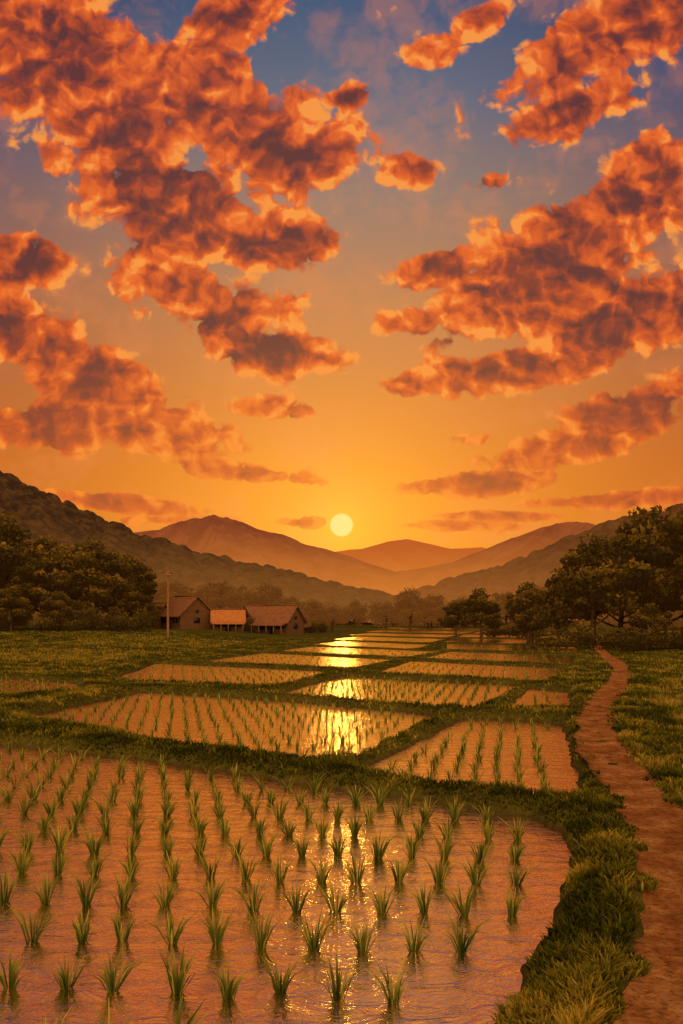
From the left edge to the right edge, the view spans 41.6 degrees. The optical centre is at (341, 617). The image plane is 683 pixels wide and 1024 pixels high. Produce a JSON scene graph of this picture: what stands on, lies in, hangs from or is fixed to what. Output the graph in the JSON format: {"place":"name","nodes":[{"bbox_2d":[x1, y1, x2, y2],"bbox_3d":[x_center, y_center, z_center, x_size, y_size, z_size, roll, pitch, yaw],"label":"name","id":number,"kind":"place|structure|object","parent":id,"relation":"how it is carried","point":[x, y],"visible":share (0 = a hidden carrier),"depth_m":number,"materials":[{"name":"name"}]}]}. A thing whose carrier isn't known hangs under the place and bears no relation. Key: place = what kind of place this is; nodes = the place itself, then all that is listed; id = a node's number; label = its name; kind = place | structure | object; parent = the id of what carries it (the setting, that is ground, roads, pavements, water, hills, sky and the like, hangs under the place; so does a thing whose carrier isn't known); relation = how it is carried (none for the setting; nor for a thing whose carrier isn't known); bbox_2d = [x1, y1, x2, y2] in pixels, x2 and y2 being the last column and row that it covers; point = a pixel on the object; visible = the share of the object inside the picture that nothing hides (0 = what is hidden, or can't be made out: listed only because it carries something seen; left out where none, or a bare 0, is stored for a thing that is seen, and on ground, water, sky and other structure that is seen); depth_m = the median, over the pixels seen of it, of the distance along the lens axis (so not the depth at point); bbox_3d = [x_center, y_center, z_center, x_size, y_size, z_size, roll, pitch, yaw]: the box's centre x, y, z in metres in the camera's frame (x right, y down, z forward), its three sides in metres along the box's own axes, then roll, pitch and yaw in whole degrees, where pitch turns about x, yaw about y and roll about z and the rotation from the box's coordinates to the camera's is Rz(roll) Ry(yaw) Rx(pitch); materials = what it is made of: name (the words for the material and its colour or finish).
{"place":"outdoors","nodes":[
{"label":"outdoors","id":0,"kind":"place"},
{"bbox_2d":[0,471,508,624],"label":"forested hill","id":1,"kind":"structure","parent":0,"point":[36,511],"depth_m":626.30,"materials":[{"name":"green plant"}]},
{"bbox_2d":[134,515,421,620],"bbox_3d":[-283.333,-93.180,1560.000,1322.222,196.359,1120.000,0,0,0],"label":"mountain","id":2,"kind":"structure","parent":0,"point":[235,540],"depth_m":1466.67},
{"bbox_2d":[0,627,578,1023],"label":"paddy water","id":3,"kind":"structure","parent":0,"point":[446,983],"depth_m":10.74,"materials":[{"name":"brown liquid"}]},
{"bbox_2d":[0,643,569,1023],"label":"rice seedlings","id":4,"kind":"object","parent":3,"relation":"on","point":[228,991],"visible":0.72,"depth_m":11.38,"materials":[{"name":"green plant"}]},
{"bbox_2d":[0,621,682,1023],"bbox_3d":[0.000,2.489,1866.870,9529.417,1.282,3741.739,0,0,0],"label":"ground","id":5,"kind":"structure","parent":0,"point":[340,631],"depth_m":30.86,"materials":[{"name":"green plant"}]},
{"bbox_2d":[0,574,11,589],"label":"broadleaf tree","id":6,"kind":"object","parent":5,"relation":"on","point":[3,585],"visible":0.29,"depth_m":146.20,"materials":[{"name":"green plant"}]},
{"bbox_2d":[0,586,34,631],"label":"broadleaf tree","id":7,"kind":"object","parent":5,"relation":"on","point":[13,601],"visible":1,"depth_m":126.85,"materials":[{"name":"green plant"}]},
{"bbox_2d":[0,512,56,628],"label":"broadleaf tree","id":8,"kind":"object","parent":5,"relation":"on","point":[16,551],"visible":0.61,"depth_m":146.37,"materials":[{"name":"green plant"}]},
{"bbox_2d":[8,538,96,611],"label":"broadleaf tree","id":9,"kind":"object","parent":5,"relation":"on","point":[55,547],"depth_m":151.56,"materials":[{"name":"green plant"}]},
{"bbox_2d":[11,548,98,618],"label":"broadleaf tree","id":10,"kind":"object","parent":5,"relation":"on","point":[50,572],"visible":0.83,"depth_m":141.52,"materials":[{"name":"green plant"}]},
{"bbox_2d":[35,542,78,628],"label":"broadleaf tree","id":11,"kind":"object","parent":5,"relation":"on","point":[68,547],"depth_m":157.73,"materials":[{"name":"green plant"}]},
{"bbox_2d":[38,591,80,630],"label":"broadleaf tree","id":12,"kind":"object","parent":5,"relation":"on","point":[59,603],"visible":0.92,"depth_m":132.76,"materials":[{"name":"green plant"}]},
{"bbox_2d":[43,537,136,628],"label":"broadleaf tree","id":13,"kind":"object","parent":5,"relation":"on","point":[114,570],"visible":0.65,"depth_m":145.95,"materials":[{"name":"green plant"}]},
{"bbox_2d":[95,552,160,628],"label":"broadleaf tree","id":14,"kind":"object","parent":5,"relation":"on","point":[145,576],"visible":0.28,"depth_m":154.24,"materials":[{"name":"green plant"}]},
{"bbox_2d":[107,578,162,621],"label":"broadleaf tree","id":15,"kind":"object","parent":5,"relation":"on","point":[131,599],"visible":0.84,"depth_m":148.14,"materials":[{"name":"green plant"}]},
{"bbox_2d":[136,607,164,628],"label":"walls","id":16,"kind":"structure","parent":5,"relation":"on","point":[159,625],"depth_m":157.92,"materials":[{"name":"brown wood"}]},
{"bbox_2d":[127,603,166,617],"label":"roof","id":17,"kind":"structure","parent":16,"relation":"on","point":[163,605],"depth_m":158.78,"materials":[{"name":"tile"}]},
{"bbox_2d":[153,582,162,601],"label":"broadleaf tree","id":18,"kind":"object","parent":5,"relation":"on","point":[157,596],"visible":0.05,"depth_m":187.68,"materials":[{"name":"green plant"}]},
{"bbox_2d":[163,568,172,636],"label":"utility pole","id":19,"kind":"object","parent":5,"relation":"on","point":[168,574],"visible":0.89,"depth_m":109.87,"materials":[{"name":"brown wood"}]},
{"bbox_2d":[155,579,194,604],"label":"broadleaf tree","id":20,"kind":"object","parent":5,"relation":"on","point":[178,590],"visible":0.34,"depth_m":182.54,"materials":[{"name":"green plant"}]},
{"bbox_2d":[162,598,212,628],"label":"walls","id":21,"kind":"structure","parent":5,"relation":"on","point":[188,615],"depth_m":155.04,"materials":[{"name":"brown wood"}]},
{"bbox_2d":[162,610,199,622],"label":"windows","id":22,"kind":"structure","parent":21,"relation":"attached to","point":[196,620],"depth_m":155.00,"materials":[{"name":"black glass"}]},
{"bbox_2d":[159,596,211,616],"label":"roof","id":23,"kind":"structure","parent":21,"relation":"on","point":[178,606],"depth_m":156.00,"materials":[{"name":"tile"}]},
{"bbox_2d":[192,584,208,599],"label":"broadleaf tree","id":24,"kind":"object","parent":5,"relation":"on","point":[200,591],"visible":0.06,"depth_m":189.06,"materials":[{"name":"green plant"}]},
{"bbox_2d":[201,578,246,608],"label":"broadleaf tree","id":25,"kind":"object","parent":5,"relation":"on","point":[220,596],"visible":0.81,"depth_m":180.82,"materials":[{"name":"green plant"}]},
{"bbox_2d":[214,624,242,631],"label":"walls","id":26,"kind":"structure","parent":5,"relation":"on","point":[239,629],"depth_m":155.05,"materials":[{"name":"brown wood"}]},
{"bbox_2d":[210,610,245,623],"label":"roof","id":27,"kind":"structure","parent":26,"relation":"on","point":[227,616],"depth_m":155.31,"materials":[{"name":"ceramic"}]},
{"bbox_2d":[211,609,245,609],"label":"ridge cap","id":28,"kind":"object","parent":27,"relation":"on","point":[228,609],"visible":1,"depth_m":156.85,"materials":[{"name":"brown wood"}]},
{"bbox_2d":[215,624,240,626],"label":"windows","id":29,"kind":"structure","parent":26,"relation":"attached to","point":[223,625],"depth_m":154.88,"materials":[{"name":"black glass"}]},
{"bbox_2d":[225,624,230,630],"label":"door","id":30,"kind":"structure","parent":26,"relation":"attached to","point":[226,627],"depth_m":154.85,"materials":[{"name":"brown wood"}]},
{"bbox_2d":[213,624,243,632],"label":"porch posts","id":31,"kind":"object","parent":5,"relation":"on","point":[228,627],"visible":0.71,"depth_m":153.04,"materials":[{"name":"brown wood"}]},
{"bbox_2d":[235,588,255,605],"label":"broadleaf tree","id":32,"kind":"object","parent":5,"relation":"on","point":[248,593],"visible":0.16,"depth_m":187.37,"materials":[{"name":"green plant"}]},
{"bbox_2d":[245,610,257,631],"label":"walls","id":33,"kind":"structure","parent":5,"relation":"on","point":[246,611],"depth_m":169.97,"materials":[{"name":"brown wood"}]},
{"bbox_2d":[243,606,262,618],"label":"roof","id":34,"kind":"structure","parent":33,"relation":"on","point":[253,611],"depth_m":170.14,"materials":[{"name":"tile"}]},
{"bbox_2d":[245,578,286,604],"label":"broadleaf tree","id":35,"kind":"object","parent":5,"relation":"on","point":[265,595],"visible":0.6,"depth_m":180.91,"materials":[{"name":"green plant"}]},
{"bbox_2d":[251,626,281,634],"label":"porch posts","id":36,"kind":"object","parent":5,"relation":"on","point":[266,630],"visible":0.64,"depth_m":155.40,"materials":[{"name":"brown wood"}]},
{"bbox_2d":[259,609,303,634],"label":"walls","id":37,"kind":"structure","parent":5,"relation":"on","point":[289,626],"depth_m":158.30,"materials":[{"name":"brown wood"}]},
{"bbox_2d":[270,626,274,633],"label":"door","id":38,"kind":"structure","parent":37,"relation":"attached to","point":[271,629],"depth_m":157.86,"materials":[{"name":"brown wood"}]},
{"bbox_2d":[250,605,307,625],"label":"roof","id":39,"kind":"structure","parent":37,"relation":"on","point":[274,616],"depth_m":158.37,"materials":[{"name":"tile"}]},
{"bbox_2d":[260,616,297,628],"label":"windows","id":40,"kind":"structure","parent":37,"relation":"attached to","point":[283,626],"depth_m":158.23,"materials":[{"name":"black glass"}]},
{"bbox_2d":[280,595,308,614],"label":"broadleaf tree","id":41,"kind":"object","parent":5,"relation":"on","point":[292,600],"visible":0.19,"depth_m":177.62,"materials":[{"name":"green plant"}]},
{"bbox_2d":[301,610,311,627],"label":"broadleaf tree","id":42,"kind":"object","parent":5,"relation":"on","point":[307,617],"visible":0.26,"depth_m":169.27,"materials":[{"name":"green plant"}]},
{"bbox_2d":[301,598,328,631],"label":"broadleaf tree","id":43,"kind":"object","parent":5,"relation":"on","point":[317,615],"visible":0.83,"depth_m":185.01,"materials":[{"name":"green plant"}]},
{"bbox_2d":[325,604,345,630],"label":"broadleaf tree","id":44,"kind":"object","parent":5,"relation":"on","point":[335,617],"visible":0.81,"depth_m":195.39,"materials":[{"name":"green plant"}]},
{"bbox_2d":[0,606,682,651],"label":"shrubs","id":45,"kind":"object","parent":5,"relation":"on","point":[623,639],"visible":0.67,"depth_m":126.60,"materials":[{"name":"green plant"}]},
{"bbox_2d":[26,598,682,628],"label":"distant treeline","id":46,"kind":"object","parent":5,"relation":"on","point":[676,614],"visible":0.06,"depth_m":274.45,"materials":[{"name":"green plant"}]},
{"bbox_2d":[343,599,367,626],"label":"broadleaf tree","id":47,"kind":"object","parent":5,"relation":"on","point":[359,613],"visible":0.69,"depth_m":288.72,"materials":[{"name":"green plant"}]},
{"bbox_2d":[372,600,399,627],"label":"broadleaf tree","id":48,"kind":"object","parent":5,"relation":"on","point":[387,611],"visible":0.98,"depth_m":260.79,"materials":[{"name":"green plant"}]},
{"bbox_2d":[393,586,427,627],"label":"broadleaf tree","id":49,"kind":"object","parent":5,"relation":"on","point":[409,608],"visible":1,"depth_m":260.09,"materials":[{"name":"green plant"}]},
{"bbox_2d":[416,597,440,627],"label":"broadleaf tree","id":50,"kind":"object","parent":5,"relation":"on","point":[432,614],"visible":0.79,"depth_m":268.64,"materials":[{"name":"green plant"}]},
{"bbox_2d":[415,593,445,626],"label":"broadleaf tree","id":51,"kind":"object","parent":5,"relation":"on","point":[440,605],"visible":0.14,"depth_m":288.49,"materials":[{"name":"green plant"}]},
{"bbox_2d":[437,600,471,635],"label":"broadleaf tree","id":52,"kind":"object","parent":5,"relation":"on","point":[453,617],"visible":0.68,"depth_m":149.39,"materials":[{"name":"green plant"}]},
{"bbox_2d":[456,594,467,601],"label":"broadleaf tree","id":53,"kind":"object","parent":5,"relation":"on","point":[459,598],"depth_m":280.13,"materials":[{"name":"green plant"}]},
{"bbox_2d":[452,588,504,636],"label":"broadleaf tree","id":54,"kind":"object","parent":5,"relation":"on","point":[475,607],"visible":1,"depth_m":133.78,"materials":[{"name":"green plant"}]},
{"bbox_2d":[490,590,513,627],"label":"broadleaf tree","id":55,"kind":"object","parent":5,"relation":"on","point":[502,596],"visible":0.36,"depth_m":261.29,"materials":[{"name":"green plant"}]},
{"bbox_2d":[502,589,552,643],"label":"broadleaf tree","id":56,"kind":"object","parent":5,"relation":"on","point":[524,609],"visible":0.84,"depth_m":103.33,"materials":[{"name":"green plant"}]},
{"bbox_2d":[504,582,554,640],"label":"broadleaf tree","id":57,"kind":"object","parent":5,"relation":"on","point":[510,599],"visible":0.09,"depth_m":117.39,"materials":[{"name":"green plant"}]},
{"bbox_2d":[533,532,655,645],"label":"broadleaf tree","id":58,"kind":"object","parent":5,"relation":"on","point":[604,577],"visible":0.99,"depth_m":89.91,"materials":[{"name":"green plant"}]},
{"bbox_2d":[570,561,671,632],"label":"broadleaf tree","id":59,"kind":"object","parent":5,"relation":"on","point":[620,621],"visible":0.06,"depth_m":95.46,"materials":[{"name":"green plant"}]},
{"bbox_2d":[585,505,682,621],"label":"broadleaf tree","id":60,"kind":"object","parent":5,"relation":"on","point":[639,540],"visible":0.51,"depth_m":90.58,"materials":[{"name":"green plant"}]},
{"bbox_2d":[627,603,672,649],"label":"broadleaf tree","id":61,"kind":"object","parent":5,"relation":"on","point":[650,615],"visible":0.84,"depth_m":79.45,"materials":[{"name":"green plant"}]},
{"bbox_2d":[637,506,682,611],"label":"broadleaf tree","id":62,"kind":"object","parent":5,"relation":"on","point":[673,527],"visible":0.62,"depth_m":88.66,"materials":[{"name":"green plant"}]},
{"bbox_2d":[0,0,682,551],"label":"sky","id":63,"kind":"structure","parent":0,"point":[333,275],"materials":[{"name":"orange"}]},
{"bbox_2d":[337,539,485,571],"bbox_3d":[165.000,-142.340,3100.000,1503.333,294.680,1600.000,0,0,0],"label":"mountain","id":64,"kind":"structure","parent":0,"point":[401,555],"depth_m":3169.72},
{"bbox_2d":[366,503,682,623],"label":"forested hill","id":65,"kind":"structure","parent":0,"point":[536,567],"depth_m":695.97,"materials":[{"name":"green plant"}]},
{"bbox_2d":[382,522,680,619],"bbox_3d":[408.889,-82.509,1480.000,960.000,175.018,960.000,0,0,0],"label":"mountain","id":66,"kind":"structure","parent":0,"point":[508,550],"depth_m":1491.16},
{"bbox_2d":[571,639,682,1023],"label":"dirt path","id":67,"kind":"structure","parent":0,"point":[654,995],"depth_m":10.81,"materials":[{"name":"brown soil"}]}
]}

